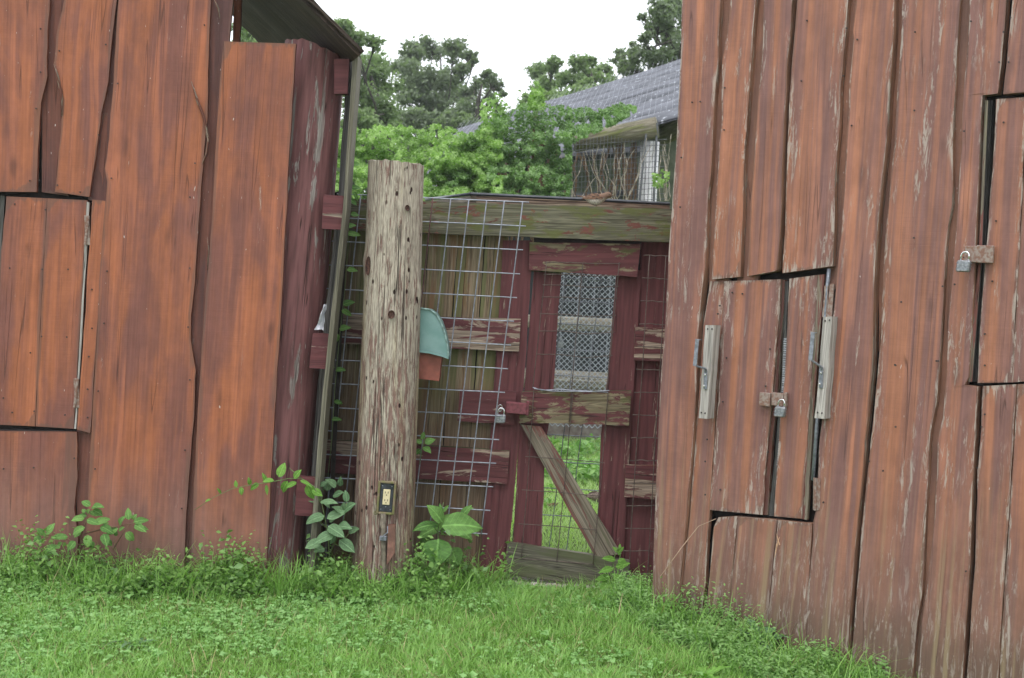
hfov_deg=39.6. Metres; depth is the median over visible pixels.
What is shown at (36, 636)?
dock weed
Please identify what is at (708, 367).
latch block
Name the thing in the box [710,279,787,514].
hatch door
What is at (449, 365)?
wire panel
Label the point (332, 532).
broadleaf plant
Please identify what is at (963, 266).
padlock
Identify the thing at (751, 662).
weeds
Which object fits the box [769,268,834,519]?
hatch door
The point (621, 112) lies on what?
vine
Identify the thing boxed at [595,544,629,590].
young plant
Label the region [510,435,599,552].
grass
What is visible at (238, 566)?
weeds
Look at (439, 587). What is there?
weeds
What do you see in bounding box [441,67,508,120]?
tree
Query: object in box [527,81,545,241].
vine
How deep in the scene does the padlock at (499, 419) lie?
6.96 m
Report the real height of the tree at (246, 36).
5.834 m
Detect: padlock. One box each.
[494,407,505,422]
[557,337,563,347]
[774,399,786,416]
[955,251,971,271]
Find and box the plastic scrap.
[314,304,326,330]
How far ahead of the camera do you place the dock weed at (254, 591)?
6.39 m
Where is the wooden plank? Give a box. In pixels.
[267,38,341,583]
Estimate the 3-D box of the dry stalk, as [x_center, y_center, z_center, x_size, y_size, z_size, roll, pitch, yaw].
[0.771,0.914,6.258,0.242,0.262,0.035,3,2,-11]
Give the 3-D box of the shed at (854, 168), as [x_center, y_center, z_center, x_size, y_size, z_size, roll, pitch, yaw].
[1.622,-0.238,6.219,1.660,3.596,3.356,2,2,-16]
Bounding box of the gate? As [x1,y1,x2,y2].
[497,238,640,585]
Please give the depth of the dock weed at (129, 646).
5.47 m
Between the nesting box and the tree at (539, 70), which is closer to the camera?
the nesting box
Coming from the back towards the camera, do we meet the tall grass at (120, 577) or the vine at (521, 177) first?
the vine at (521, 177)
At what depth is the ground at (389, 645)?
5.78 m
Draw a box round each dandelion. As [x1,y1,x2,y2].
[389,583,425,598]
[678,665,730,677]
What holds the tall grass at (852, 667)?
on the ground at (389, 645)
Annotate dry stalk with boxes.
[660,519,714,576]
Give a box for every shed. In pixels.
[0,0,363,581]
[652,0,1023,677]
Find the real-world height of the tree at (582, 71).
6.598 m
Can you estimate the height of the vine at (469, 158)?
1.411 m
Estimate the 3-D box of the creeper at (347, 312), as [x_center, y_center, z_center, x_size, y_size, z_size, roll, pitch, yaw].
[-0.818,-0.104,6.904,0.130,1.562,0.042,3,2,-7]
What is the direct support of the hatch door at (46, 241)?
in the shed at (144, 157)
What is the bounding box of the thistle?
[735,615,788,650]
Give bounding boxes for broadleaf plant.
[305,477,358,562]
[413,502,482,570]
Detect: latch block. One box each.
[693,325,720,418]
[808,316,837,418]
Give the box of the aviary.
[427,57,680,440]
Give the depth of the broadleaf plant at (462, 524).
6.72 m
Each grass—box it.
[0,537,355,601]
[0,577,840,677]
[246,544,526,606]
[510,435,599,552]
[577,554,918,677]
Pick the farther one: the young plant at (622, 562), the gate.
the gate
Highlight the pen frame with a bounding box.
[425,192,669,208]
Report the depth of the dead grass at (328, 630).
5.74 m
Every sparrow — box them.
[577,192,612,205]
[585,491,598,502]
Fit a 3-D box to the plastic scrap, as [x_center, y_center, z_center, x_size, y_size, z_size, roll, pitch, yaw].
[-0.884,-0.103,6.568,0.049,0.129,0.039,3,2,0]
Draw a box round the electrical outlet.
[374,480,396,584]
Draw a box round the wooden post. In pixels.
[352,159,423,584]
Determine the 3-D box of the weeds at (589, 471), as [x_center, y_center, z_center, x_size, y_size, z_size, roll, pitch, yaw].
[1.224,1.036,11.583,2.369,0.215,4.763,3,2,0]
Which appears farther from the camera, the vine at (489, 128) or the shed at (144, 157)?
the vine at (489, 128)
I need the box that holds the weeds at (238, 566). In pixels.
[0,507,488,600]
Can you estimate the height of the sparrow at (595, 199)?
0.078 m
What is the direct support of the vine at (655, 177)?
attached to the aviary
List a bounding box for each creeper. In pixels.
[195,463,322,509]
[328,157,360,475]
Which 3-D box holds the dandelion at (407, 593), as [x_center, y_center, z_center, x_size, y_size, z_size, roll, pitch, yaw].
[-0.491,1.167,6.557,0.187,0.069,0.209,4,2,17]
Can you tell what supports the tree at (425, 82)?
on the ground at (389, 645)
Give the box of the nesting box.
[419,308,449,380]
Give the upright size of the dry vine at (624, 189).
0.693 m
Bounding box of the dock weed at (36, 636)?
[19,634,56,644]
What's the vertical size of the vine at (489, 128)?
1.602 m
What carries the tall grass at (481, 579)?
on the ground at (389, 645)
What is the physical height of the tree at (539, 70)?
6.870 m
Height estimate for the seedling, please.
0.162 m
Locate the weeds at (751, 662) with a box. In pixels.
[603,566,910,677]
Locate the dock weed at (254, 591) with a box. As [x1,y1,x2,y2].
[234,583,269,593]
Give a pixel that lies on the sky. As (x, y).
(508, 36)
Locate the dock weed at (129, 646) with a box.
[102,638,156,652]
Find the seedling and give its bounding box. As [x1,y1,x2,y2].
[416,432,434,464]
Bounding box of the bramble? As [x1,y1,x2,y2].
[33,500,148,552]
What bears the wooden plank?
on the ground at (389, 645)
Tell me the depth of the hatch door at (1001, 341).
5.51 m
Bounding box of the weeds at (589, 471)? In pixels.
[543,433,600,507]
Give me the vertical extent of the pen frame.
0.435 m
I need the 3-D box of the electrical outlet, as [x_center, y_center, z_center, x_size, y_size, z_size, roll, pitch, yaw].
[-0.595,0.942,6.615,0.108,0.572,0.110,3,2,0]
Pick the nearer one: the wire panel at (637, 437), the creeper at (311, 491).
the creeper at (311, 491)
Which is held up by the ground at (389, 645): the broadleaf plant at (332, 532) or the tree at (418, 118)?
the tree at (418, 118)
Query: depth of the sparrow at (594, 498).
9.91 m
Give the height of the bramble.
0.243 m
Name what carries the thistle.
on the ground at (389, 645)
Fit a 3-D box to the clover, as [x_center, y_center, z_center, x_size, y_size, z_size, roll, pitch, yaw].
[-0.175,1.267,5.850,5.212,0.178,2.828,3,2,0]
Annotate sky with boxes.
[230,0,680,198]
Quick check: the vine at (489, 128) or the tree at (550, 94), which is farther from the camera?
the tree at (550, 94)
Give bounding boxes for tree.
[230,23,256,41]
[333,17,404,163]
[335,106,511,196]
[386,32,479,138]
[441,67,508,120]
[515,79,613,107]
[522,54,569,95]
[555,51,618,90]
[607,0,681,78]
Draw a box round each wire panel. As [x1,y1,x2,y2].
[306,193,528,534]
[623,255,668,581]
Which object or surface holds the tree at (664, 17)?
on the ground at (389, 645)
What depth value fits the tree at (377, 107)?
23.41 m
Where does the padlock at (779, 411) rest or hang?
hanging from the shed at (854, 168)
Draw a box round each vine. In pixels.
[335,123,503,200]
[439,98,572,239]
[479,92,508,239]
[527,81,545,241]
[561,137,670,200]
[564,102,637,199]
[651,169,669,188]
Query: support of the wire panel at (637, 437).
attached to the wooden fence
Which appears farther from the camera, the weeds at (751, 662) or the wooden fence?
the wooden fence
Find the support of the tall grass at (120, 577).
on the ground at (389, 645)
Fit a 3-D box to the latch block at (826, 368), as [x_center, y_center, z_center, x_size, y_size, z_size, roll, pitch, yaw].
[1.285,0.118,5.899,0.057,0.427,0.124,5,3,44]
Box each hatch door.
[0,196,90,428]
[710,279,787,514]
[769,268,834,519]
[964,97,1023,382]
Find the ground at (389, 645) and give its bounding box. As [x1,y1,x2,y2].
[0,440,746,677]
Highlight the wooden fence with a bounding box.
[303,199,671,586]
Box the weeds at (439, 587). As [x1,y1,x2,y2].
[267,535,514,610]
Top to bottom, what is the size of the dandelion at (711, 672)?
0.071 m
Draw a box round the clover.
[0,560,807,677]

